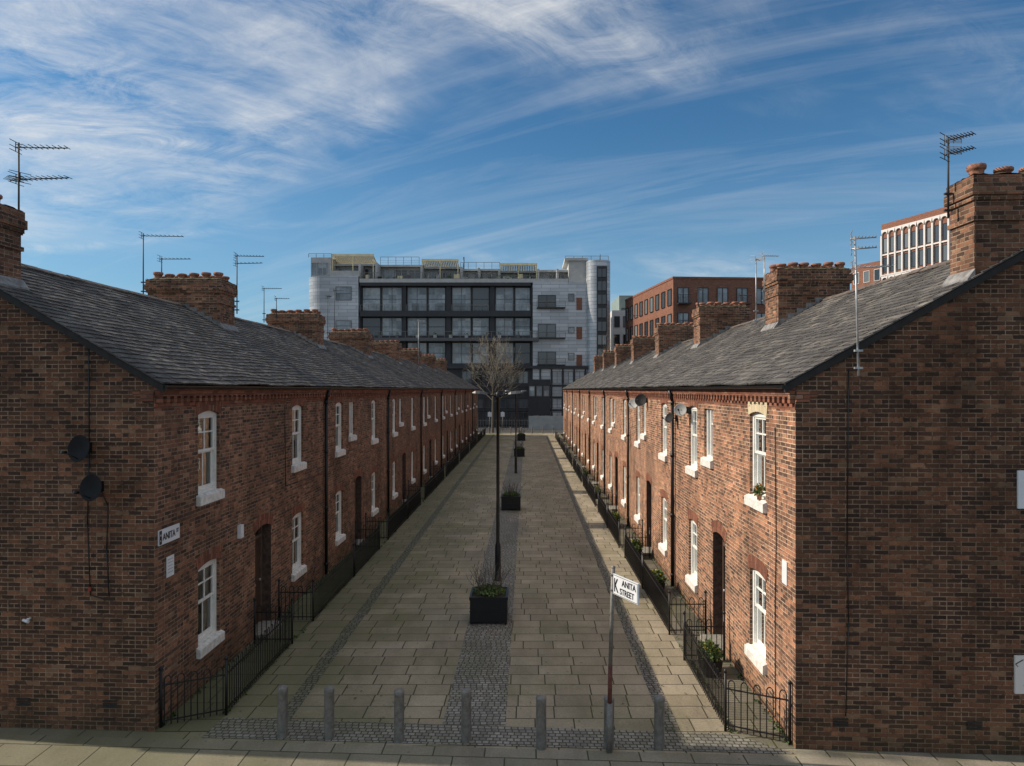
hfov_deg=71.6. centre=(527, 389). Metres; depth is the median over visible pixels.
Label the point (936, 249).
window
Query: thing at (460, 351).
window
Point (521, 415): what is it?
window
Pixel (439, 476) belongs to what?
iron railing
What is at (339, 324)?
window
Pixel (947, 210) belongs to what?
television aerial
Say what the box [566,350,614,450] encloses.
terraced house
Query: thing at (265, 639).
iron railing
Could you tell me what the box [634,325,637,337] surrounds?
window
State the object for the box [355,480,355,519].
door
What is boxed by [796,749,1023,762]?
pavement
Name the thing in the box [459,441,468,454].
iron railing
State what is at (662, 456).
window
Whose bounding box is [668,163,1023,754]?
terraced house
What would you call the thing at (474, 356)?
window
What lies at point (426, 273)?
window
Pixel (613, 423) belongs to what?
window
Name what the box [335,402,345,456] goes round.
window
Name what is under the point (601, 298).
window
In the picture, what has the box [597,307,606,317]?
window
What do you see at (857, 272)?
window
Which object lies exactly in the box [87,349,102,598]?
cable
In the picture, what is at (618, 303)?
green apartment building
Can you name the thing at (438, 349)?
window
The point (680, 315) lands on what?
window
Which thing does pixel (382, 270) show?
window
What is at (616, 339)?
window
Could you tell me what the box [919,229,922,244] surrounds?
window
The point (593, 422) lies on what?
window
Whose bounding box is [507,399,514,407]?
window
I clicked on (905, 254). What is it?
window
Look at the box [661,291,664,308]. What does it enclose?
window
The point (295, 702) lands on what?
path
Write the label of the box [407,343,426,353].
window
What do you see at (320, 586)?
iron railing
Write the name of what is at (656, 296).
window
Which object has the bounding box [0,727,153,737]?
pavement
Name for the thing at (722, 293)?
window
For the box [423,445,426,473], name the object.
window
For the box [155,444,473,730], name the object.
path
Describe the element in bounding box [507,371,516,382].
window
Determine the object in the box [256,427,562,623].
ground
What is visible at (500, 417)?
window
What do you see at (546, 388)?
window
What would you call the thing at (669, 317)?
window
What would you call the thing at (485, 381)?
window
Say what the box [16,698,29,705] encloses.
air vent
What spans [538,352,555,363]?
window
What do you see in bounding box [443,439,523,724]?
path
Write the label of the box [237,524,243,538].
alarm box
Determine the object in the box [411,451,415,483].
window
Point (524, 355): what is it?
window
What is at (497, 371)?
window
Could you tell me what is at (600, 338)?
window
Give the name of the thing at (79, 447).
satellite dish
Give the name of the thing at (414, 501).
iron railing
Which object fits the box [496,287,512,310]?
window
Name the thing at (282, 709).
bollard
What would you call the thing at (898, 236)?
window
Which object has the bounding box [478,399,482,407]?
window
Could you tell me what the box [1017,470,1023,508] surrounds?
utility box
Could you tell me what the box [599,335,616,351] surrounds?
bare tree
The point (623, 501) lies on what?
window
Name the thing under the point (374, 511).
window
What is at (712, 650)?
plant
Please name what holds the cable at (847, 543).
attached to the terraced house at (936, 527)
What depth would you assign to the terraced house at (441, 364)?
76.82 m
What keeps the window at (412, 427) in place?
in the terraced house at (403, 431)
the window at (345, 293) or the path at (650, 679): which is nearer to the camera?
the path at (650, 679)
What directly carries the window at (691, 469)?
in the terraced house at (936, 527)
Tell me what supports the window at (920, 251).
in the arched tower block
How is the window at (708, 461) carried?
in the terraced house at (936, 527)
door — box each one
[255,526,261,622]
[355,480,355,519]
[722,538,724,633]
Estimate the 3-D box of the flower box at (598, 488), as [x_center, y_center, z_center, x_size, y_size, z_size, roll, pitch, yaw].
[3.392,4.986,34.587,0.515,0.628,0.685,0,0,0]
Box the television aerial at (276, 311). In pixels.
[275,296,287,317]
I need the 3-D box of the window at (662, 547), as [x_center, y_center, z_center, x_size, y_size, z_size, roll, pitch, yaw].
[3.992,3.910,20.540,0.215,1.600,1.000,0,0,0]
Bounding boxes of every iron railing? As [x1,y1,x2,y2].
[159,597,293,727]
[278,543,354,620]
[354,520,379,575]
[365,495,407,539]
[403,484,420,517]
[408,471,435,498]
[430,464,443,487]
[433,455,453,476]
[447,450,458,467]
[449,444,465,460]
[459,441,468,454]
[461,439,473,450]
[468,434,476,445]
[470,431,480,442]
[557,432,564,442]
[563,443,573,454]
[566,445,576,460]
[569,451,583,465]
[573,455,584,474]
[576,460,594,481]
[583,469,597,492]
[588,476,612,506]
[598,490,616,525]
[607,503,642,547]
[624,528,650,587]
[642,553,706,634]
[683,611,791,744]
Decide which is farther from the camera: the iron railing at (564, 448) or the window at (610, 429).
the iron railing at (564, 448)
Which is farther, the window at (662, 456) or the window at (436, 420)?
the window at (436, 420)
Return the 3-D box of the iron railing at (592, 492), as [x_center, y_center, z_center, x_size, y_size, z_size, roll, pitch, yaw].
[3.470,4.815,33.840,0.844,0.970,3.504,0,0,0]
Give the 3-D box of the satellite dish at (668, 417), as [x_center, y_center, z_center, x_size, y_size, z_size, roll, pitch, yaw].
[3.731,0.744,18.682,0.574,0.259,0.252,0,0,-15]
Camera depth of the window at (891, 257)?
131.58 m
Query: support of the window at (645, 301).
in the brick apartment building at (674, 299)
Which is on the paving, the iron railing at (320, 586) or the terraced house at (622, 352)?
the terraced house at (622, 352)
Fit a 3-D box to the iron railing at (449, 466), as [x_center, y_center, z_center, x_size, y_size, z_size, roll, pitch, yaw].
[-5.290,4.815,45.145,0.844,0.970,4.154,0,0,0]
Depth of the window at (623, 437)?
29.25 m
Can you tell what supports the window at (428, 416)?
in the terraced house at (359, 339)
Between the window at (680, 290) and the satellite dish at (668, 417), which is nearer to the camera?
the satellite dish at (668, 417)
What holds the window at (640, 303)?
in the brick apartment building at (674, 299)
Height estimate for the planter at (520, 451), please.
1.359 m
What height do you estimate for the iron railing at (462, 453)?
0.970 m
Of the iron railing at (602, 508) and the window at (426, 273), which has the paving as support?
the iron railing at (602, 508)
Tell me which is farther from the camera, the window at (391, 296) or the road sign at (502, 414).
the window at (391, 296)
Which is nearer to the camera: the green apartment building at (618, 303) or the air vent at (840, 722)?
the air vent at (840, 722)
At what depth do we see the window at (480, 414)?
104.67 m
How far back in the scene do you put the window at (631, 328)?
103.43 m
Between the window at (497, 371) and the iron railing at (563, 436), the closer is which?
the iron railing at (563, 436)
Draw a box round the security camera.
[22,617,31,622]
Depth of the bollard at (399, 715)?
10.65 m
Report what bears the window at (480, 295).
in the apartment building at (553, 326)
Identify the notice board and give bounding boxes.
[166,554,173,577]
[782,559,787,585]
[1014,655,1023,693]
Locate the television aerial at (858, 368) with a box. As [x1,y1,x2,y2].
[850,230,893,375]
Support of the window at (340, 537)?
in the terraced house at (354, 443)
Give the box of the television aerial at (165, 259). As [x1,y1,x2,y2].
[158,255,189,277]
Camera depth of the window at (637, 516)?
25.67 m
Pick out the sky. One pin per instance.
(662, 139)
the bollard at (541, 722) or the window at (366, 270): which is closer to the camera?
the bollard at (541, 722)
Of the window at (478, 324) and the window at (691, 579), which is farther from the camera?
the window at (478, 324)
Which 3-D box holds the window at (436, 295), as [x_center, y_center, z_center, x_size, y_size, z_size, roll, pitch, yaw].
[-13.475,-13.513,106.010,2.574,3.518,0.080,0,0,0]
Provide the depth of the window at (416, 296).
106.06 m
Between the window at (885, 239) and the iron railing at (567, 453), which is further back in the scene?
the window at (885, 239)
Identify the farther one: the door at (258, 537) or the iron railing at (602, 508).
the iron railing at (602, 508)
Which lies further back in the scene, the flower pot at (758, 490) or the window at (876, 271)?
the window at (876, 271)
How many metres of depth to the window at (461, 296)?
106.06 m
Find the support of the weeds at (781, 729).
on the path at (651, 564)
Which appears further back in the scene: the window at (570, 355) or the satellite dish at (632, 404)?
the window at (570, 355)
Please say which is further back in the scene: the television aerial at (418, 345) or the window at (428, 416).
the television aerial at (418, 345)
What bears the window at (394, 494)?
in the terraced house at (403, 431)
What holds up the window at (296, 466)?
in the terraced house at (196, 419)
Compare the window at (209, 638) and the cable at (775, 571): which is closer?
the cable at (775, 571)
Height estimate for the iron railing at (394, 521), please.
0.970 m
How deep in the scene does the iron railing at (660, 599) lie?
16.00 m
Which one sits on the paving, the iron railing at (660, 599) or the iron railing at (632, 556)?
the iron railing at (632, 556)
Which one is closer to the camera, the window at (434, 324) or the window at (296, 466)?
the window at (296, 466)
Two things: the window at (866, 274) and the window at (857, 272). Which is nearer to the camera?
the window at (866, 274)
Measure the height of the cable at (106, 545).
1.674 m
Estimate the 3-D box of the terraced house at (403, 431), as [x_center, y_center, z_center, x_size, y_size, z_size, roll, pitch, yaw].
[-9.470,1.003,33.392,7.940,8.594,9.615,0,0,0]
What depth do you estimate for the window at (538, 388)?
104.16 m
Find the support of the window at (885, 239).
in the arched tower block
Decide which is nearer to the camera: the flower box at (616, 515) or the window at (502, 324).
the flower box at (616, 515)
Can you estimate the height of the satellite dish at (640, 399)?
0.395 m
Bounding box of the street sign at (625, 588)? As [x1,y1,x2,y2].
[606,566,638,753]
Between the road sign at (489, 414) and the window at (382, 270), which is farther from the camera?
the window at (382, 270)
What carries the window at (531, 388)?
in the apartment building at (553, 326)
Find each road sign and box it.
[488,411,491,426]
[501,411,504,430]
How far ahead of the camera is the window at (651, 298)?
93.64 m
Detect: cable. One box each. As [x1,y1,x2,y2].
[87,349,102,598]
[101,492,109,596]
[285,437,321,485]
[775,427,776,716]
[845,369,848,716]
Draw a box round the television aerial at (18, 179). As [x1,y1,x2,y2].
[3,138,71,235]
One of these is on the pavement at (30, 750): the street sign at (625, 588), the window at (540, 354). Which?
the street sign at (625, 588)
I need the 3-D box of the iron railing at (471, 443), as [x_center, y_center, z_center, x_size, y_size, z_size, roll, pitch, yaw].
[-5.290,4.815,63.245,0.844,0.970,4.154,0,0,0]
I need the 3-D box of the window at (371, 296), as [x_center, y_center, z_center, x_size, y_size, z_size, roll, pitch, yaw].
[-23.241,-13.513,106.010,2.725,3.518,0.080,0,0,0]
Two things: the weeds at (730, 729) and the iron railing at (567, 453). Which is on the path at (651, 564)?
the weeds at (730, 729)
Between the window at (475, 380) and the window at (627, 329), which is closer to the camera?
the window at (475, 380)
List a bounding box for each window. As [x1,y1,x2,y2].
[196,411,224,505]
[196,559,224,658]
[291,405,306,472]
[291,512,306,581]
[311,262,328,275]
[335,286,351,299]
[335,320,351,329]
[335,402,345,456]
[335,490,345,545]
[349,402,356,441]
[362,287,380,310]
[362,318,380,335]
[365,269,374,277]
[371,400,378,444]
[371,472,378,516]
[382,270,393,277]
[382,287,401,310]
[382,318,401,335]
[392,399,397,436]
[392,461,397,499]
[395,270,407,277]
[399,399,403,426]
[407,287,426,310]
[407,318,426,335]
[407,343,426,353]
[409,270,419,277]
[411,398,415,430]
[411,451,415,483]
[423,397,426,425]
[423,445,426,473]
[426,273,436,277]
[427,397,430,418]
[428,287,445,310]
[428,318,445,335]
[428,343,445,359]
[435,396,437,421]
[435,439,437,464]
[452,287,470,310]
[452,318,470,335]
[452,343,470,363]
[462,371,471,382]
[472,287,488,310]
[472,318,488,335]
[472,343,488,363]
[473,371,482,382]
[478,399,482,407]
[478,412,482,424]
[484,371,493,382]
[484,399,491,407]
[484,412,491,424]
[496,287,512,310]
[496,318,512,335]
[496,343,512,363]
[496,371,504,382]
[499,399,504,407]
[499,412,504,424]
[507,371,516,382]
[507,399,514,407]
[507,412,514,424]
[515,287,529,310]
[515,318,529,335]
[515,343,529,363]
[518,371,527,382]
[518,399,527,407]
[518,412,527,424]
[529,386,534,395]
[536,386,541,395]
[538,295,555,306]
[538,324,555,337]
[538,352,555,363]
[544,386,548,395]
[568,293,573,300]
[568,327,573,332]
[568,353,573,359]
[592,397,594,424]
[592,444,594,469]
[597,268,606,276]
[597,280,606,290]
[597,294,606,303]
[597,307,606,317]
[597,321,606,330]
[597,335,606,344]
[597,348,606,356]
[608,399,611,432]
[608,457,611,489]
[611,399,614,426]
[614,316,619,326]
[614,334,619,344]
[621,400,625,440]
[621,466,625,506]
[626,307,628,321]
[626,328,628,341]
[630,305,632,319]
[630,326,632,339]
[634,303,637,318]
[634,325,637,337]
[634,406,639,447]
[634,478,639,523]
[639,301,642,316]
[639,323,642,334]
[640,403,645,439]
[644,299,647,314]
[644,321,647,335]
[650,296,652,312]
[650,319,652,335]
[655,294,658,310]
[658,403,666,461]
[658,497,666,555]
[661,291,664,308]
[667,288,671,306]
[667,313,671,322]
[677,287,688,302]
[677,312,688,323]
[685,406,697,477]
[685,519,697,592]
[697,287,708,302]
[700,409,713,468]
[717,288,727,303]
[736,288,747,302]
[744,412,766,512]
[744,569,766,674]
[757,288,763,303]
[757,313,764,318]
[853,272,858,284]
[863,270,869,282]
[874,268,879,280]
[883,238,886,252]
[883,257,886,272]
[890,236,893,251]
[890,256,893,270]
[897,234,900,249]
[897,254,900,269]
[904,232,907,248]
[904,253,907,268]
[911,230,915,246]
[911,251,915,266]
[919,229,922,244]
[919,249,922,265]
[927,227,930,242]
[927,248,930,263]
[934,225,938,241]
[934,246,938,262]
[943,222,946,239]
[943,244,946,260]
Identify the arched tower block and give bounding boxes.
[852,207,949,288]
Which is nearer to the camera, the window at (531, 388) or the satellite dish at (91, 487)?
the satellite dish at (91, 487)
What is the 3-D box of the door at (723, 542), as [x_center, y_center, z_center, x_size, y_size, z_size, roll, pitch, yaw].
[4.200,4.100,14.650,0.100,2.280,0.940,0,0,0]
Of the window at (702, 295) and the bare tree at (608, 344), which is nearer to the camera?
the window at (702, 295)
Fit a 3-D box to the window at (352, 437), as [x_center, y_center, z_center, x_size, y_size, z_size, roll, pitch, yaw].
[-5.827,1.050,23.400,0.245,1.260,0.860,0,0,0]
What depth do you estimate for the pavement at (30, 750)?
10.25 m
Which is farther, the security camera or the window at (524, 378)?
the window at (524, 378)
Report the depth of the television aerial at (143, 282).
19.59 m
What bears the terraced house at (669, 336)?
on the paving
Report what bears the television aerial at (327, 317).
attached to the terraced house at (403, 431)
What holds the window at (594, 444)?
in the terraced house at (669, 336)
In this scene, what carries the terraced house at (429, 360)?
on the paving
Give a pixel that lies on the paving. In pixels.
(387, 649)
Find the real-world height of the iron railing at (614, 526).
0.970 m
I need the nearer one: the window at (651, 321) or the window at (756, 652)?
the window at (756, 652)
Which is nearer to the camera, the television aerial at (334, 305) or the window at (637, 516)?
the window at (637, 516)
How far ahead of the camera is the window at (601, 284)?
103.35 m
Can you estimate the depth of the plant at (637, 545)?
22.24 m
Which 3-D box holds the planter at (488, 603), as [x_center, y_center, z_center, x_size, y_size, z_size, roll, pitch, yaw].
[-0.906,4.622,16.428,1.045,1.356,1.142,0,0,0]
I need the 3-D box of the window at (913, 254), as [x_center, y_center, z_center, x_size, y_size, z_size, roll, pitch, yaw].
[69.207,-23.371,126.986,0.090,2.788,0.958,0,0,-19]
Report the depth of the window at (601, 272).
103.35 m
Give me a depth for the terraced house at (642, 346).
46.02 m
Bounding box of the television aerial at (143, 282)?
[139,231,183,293]
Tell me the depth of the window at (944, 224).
120.96 m
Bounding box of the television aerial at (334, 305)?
[333,288,340,327]
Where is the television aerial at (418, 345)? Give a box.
[417,319,421,373]
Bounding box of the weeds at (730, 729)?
[572,466,737,732]
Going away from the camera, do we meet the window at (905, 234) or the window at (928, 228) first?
the window at (928, 228)
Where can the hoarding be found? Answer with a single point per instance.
(537, 422)
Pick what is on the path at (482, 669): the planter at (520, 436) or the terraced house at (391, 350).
the planter at (520, 436)
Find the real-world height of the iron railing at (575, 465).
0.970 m
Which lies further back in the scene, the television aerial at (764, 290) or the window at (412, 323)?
the window at (412, 323)
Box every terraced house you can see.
[0,194,329,730]
[144,272,390,575]
[265,309,423,517]
[328,328,442,485]
[371,340,455,467]
[401,348,465,453]
[421,354,473,446]
[436,358,478,439]
[562,355,602,443]
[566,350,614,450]
[571,344,630,460]
[578,335,654,473]
[589,322,693,493]
[602,301,751,526]
[625,262,853,587]
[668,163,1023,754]
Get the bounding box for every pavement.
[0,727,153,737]
[0,734,1023,765]
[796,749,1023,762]
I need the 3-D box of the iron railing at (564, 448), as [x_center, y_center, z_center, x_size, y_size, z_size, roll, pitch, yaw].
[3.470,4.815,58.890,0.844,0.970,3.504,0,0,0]
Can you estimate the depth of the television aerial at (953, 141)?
10.72 m
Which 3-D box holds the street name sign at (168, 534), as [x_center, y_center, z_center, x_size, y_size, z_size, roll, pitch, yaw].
[-5.764,2.330,11.430,0.026,0.240,0.660,0,0,0]
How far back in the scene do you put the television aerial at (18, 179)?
11.94 m
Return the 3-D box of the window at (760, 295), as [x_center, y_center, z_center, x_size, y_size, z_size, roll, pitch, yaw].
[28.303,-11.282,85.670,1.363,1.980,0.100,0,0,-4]
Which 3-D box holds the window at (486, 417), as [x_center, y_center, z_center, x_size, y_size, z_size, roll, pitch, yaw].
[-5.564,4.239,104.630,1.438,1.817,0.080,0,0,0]
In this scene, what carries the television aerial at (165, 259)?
attached to the terraced house at (354, 443)
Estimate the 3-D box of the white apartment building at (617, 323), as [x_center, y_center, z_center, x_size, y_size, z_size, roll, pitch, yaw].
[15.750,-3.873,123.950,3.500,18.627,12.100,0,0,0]
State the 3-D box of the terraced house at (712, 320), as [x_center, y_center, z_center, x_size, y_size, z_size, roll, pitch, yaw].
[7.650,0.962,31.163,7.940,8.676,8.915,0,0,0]
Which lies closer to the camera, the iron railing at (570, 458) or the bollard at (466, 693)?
the bollard at (466, 693)
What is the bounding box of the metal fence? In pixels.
[478,419,527,429]
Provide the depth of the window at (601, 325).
103.35 m
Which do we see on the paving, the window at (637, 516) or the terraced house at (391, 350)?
the terraced house at (391, 350)
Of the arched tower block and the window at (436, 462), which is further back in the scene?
the arched tower block
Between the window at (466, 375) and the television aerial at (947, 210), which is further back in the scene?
the window at (466, 375)
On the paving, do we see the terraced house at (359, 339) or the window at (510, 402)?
the terraced house at (359, 339)
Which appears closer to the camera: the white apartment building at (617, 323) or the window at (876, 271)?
the white apartment building at (617, 323)
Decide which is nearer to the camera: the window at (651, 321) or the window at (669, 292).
the window at (669, 292)
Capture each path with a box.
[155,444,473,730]
[203,717,794,753]
[276,434,494,718]
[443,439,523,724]
[546,437,679,730]
[561,438,794,747]
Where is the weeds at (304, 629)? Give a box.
[224,461,460,712]
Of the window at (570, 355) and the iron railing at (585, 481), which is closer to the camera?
the iron railing at (585, 481)
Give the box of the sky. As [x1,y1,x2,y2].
[0,0,1023,323]
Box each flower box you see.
[594,486,601,498]
[612,511,620,520]
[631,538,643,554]
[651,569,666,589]
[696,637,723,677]
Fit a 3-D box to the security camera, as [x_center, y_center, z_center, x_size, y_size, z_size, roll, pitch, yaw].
[-7.768,3.590,11.053,0.112,0.062,0.128,0,0,17]
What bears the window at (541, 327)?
in the apartment building at (553, 326)
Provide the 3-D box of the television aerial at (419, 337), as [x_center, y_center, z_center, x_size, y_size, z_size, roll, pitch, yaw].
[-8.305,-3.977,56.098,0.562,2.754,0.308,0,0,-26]
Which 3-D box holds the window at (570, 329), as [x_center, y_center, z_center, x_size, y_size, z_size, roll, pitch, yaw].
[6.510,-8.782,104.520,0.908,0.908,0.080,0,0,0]
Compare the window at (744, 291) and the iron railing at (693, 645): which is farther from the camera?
the window at (744, 291)
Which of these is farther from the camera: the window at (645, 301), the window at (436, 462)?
the window at (645, 301)
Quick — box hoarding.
[529,415,562,429]
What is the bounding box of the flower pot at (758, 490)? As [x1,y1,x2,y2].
[752,483,765,499]
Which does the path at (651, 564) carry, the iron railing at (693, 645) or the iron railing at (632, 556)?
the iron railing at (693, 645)
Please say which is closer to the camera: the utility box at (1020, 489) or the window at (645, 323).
the utility box at (1020, 489)
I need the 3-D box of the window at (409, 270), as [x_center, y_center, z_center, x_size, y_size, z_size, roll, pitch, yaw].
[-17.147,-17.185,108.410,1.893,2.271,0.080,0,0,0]
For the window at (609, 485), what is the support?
in the terraced house at (712, 320)
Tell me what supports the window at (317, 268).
in the apartment building at (553, 326)
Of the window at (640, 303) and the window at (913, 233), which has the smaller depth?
the window at (640, 303)
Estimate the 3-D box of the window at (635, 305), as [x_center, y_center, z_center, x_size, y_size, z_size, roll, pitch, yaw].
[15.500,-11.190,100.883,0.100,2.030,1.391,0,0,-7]
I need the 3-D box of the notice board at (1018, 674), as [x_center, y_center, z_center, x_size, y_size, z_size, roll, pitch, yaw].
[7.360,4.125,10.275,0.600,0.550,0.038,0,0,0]
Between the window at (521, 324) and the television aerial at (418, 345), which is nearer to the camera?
the television aerial at (418, 345)
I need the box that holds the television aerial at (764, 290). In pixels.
[760,251,778,304]
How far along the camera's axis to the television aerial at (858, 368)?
10.27 m
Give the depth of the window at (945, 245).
120.95 m
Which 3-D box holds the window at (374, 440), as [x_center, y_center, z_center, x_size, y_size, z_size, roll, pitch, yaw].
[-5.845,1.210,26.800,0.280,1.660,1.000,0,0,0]
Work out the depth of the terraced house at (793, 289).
20.89 m
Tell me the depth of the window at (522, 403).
104.67 m
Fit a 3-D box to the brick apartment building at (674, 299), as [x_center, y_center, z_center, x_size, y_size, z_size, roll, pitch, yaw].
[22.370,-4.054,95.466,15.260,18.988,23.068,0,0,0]
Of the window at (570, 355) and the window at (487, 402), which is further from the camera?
the window at (487, 402)
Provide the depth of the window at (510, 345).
106.06 m
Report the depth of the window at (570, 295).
104.57 m
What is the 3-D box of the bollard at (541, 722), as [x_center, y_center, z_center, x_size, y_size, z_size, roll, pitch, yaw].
[0.209,4.911,10.499,0.156,0.778,0.156,0,0,32]
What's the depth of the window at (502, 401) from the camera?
104.67 m
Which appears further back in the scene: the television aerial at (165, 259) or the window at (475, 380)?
the window at (475, 380)
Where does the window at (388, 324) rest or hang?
in the apartment building at (553, 326)
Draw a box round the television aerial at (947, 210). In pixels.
[940,131,975,217]
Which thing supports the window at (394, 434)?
in the terraced house at (403, 431)
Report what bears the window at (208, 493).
in the terraced house at (196, 419)
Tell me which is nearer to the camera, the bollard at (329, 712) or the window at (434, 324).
the bollard at (329, 712)
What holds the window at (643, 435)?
in the terraced house at (793, 289)
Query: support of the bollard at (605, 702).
on the path at (248, 728)
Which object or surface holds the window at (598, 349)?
in the apartment building at (553, 326)
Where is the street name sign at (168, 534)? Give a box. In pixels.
[158,523,179,545]
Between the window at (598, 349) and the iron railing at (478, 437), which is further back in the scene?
the window at (598, 349)
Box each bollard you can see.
[277,685,287,738]
[324,686,334,739]
[394,688,403,742]
[461,688,471,741]
[536,694,545,750]
[604,695,613,749]
[654,695,664,750]
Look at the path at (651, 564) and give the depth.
12.66 m
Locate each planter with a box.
[466,561,509,624]
[501,481,524,510]
[514,439,524,456]
[517,429,525,440]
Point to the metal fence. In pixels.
(506, 420)
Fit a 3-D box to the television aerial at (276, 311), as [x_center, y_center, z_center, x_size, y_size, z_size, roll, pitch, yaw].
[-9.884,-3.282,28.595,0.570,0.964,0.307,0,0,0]
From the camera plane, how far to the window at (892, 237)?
131.64 m
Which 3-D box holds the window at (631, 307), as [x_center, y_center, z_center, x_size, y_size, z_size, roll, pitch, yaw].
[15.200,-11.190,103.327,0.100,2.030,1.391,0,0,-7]
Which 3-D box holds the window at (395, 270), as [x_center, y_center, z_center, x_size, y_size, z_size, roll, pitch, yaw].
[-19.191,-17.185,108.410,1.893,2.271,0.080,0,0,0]
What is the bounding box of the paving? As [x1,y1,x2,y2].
[148,433,800,756]
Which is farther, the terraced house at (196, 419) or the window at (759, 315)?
the window at (759, 315)
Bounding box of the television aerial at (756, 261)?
[750,255,762,324]
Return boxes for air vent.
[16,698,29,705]
[103,700,116,707]
[833,718,847,726]
[967,721,981,729]
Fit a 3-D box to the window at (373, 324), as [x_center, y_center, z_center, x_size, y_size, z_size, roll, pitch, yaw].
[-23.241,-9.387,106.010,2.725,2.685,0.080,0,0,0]
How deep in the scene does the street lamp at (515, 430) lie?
44.96 m
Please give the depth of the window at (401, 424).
32.43 m
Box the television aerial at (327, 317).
[325,295,331,338]
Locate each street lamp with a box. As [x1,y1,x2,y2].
[472,391,522,580]
[505,390,525,472]
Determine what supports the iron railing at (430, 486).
on the path at (207, 722)
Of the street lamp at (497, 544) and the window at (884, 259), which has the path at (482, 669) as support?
the street lamp at (497, 544)
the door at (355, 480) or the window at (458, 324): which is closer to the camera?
the door at (355, 480)
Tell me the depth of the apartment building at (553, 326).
104.80 m
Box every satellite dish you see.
[60,435,91,461]
[72,474,103,500]
[629,399,636,408]
[635,394,646,405]
[660,413,677,422]
[674,404,690,415]
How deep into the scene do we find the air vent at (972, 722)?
10.32 m
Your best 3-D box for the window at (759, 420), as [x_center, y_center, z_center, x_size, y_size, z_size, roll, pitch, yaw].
[3.992,1.210,12.200,0.215,1.660,1.000,0,0,0]
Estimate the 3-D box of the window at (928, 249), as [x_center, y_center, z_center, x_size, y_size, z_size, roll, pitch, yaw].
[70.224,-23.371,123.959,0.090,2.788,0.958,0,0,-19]
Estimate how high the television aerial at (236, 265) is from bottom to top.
1.774 m
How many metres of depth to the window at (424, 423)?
40.32 m
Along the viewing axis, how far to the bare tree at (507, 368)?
88.41 m
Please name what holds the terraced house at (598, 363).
on the paving
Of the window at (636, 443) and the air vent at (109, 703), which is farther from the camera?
the window at (636, 443)
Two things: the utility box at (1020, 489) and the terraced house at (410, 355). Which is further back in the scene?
the terraced house at (410, 355)
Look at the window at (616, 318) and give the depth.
117.97 m
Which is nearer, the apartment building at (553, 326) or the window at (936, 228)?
the apartment building at (553, 326)
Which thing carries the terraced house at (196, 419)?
on the paving
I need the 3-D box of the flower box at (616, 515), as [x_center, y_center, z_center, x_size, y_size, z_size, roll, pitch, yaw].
[3.412,4.993,27.490,0.475,0.615,0.675,0,0,-11]
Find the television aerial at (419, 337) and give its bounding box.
[419,322,419,356]
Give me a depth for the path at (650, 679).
15.80 m
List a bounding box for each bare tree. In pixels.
[460,334,526,432]
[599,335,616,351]
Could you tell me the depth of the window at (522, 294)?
106.06 m
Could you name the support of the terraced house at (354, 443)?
on the paving
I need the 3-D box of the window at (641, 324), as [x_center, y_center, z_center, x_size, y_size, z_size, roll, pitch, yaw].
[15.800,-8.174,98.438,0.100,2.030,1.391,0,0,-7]
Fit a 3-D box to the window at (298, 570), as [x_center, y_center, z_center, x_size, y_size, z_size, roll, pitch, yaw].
[-5.845,3.910,17.900,0.280,1.600,1.000,0,0,0]
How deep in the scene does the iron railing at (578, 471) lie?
40.87 m
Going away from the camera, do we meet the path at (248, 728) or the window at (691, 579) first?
the path at (248, 728)
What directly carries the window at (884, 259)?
in the arched tower block
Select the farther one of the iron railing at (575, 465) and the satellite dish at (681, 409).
the iron railing at (575, 465)
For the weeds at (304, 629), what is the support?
on the path at (207, 722)
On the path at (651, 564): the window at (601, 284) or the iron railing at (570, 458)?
the iron railing at (570, 458)
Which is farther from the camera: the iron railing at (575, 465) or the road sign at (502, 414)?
the road sign at (502, 414)
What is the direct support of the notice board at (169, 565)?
attached to the terraced house at (196, 419)
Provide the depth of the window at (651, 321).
93.64 m
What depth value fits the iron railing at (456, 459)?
49.94 m
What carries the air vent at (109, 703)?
attached to the terraced house at (196, 419)
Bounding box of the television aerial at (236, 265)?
[233,252,263,313]
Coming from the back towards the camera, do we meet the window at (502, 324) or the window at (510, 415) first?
the window at (502, 324)
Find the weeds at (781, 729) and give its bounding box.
[574,453,792,745]
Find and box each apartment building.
[308,253,609,426]
[610,310,624,349]
[611,296,631,310]
[625,276,764,344]
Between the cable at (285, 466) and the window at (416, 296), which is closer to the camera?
the cable at (285, 466)
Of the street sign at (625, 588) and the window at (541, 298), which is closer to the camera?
the street sign at (625, 588)
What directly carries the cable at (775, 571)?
attached to the terraced house at (936, 527)
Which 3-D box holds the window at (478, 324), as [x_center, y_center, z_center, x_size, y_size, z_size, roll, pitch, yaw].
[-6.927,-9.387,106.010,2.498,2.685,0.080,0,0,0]
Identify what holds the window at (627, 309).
in the brick apartment building at (674, 299)
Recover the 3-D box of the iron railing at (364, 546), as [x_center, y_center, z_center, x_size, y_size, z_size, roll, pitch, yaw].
[-5.290,4.815,21.855,0.844,0.970,3.454,0,0,0]
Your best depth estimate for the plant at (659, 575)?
18.43 m
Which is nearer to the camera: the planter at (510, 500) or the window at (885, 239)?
the planter at (510, 500)
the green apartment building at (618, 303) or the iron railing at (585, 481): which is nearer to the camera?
the iron railing at (585, 481)
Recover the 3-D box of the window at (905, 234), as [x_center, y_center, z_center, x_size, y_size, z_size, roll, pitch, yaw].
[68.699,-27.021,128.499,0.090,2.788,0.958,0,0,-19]
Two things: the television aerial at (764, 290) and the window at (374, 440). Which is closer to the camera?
the television aerial at (764, 290)
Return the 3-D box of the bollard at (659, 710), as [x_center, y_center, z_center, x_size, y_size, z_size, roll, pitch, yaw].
[1.954,4.911,10.494,0.156,0.778,0.156,1,0,-6]

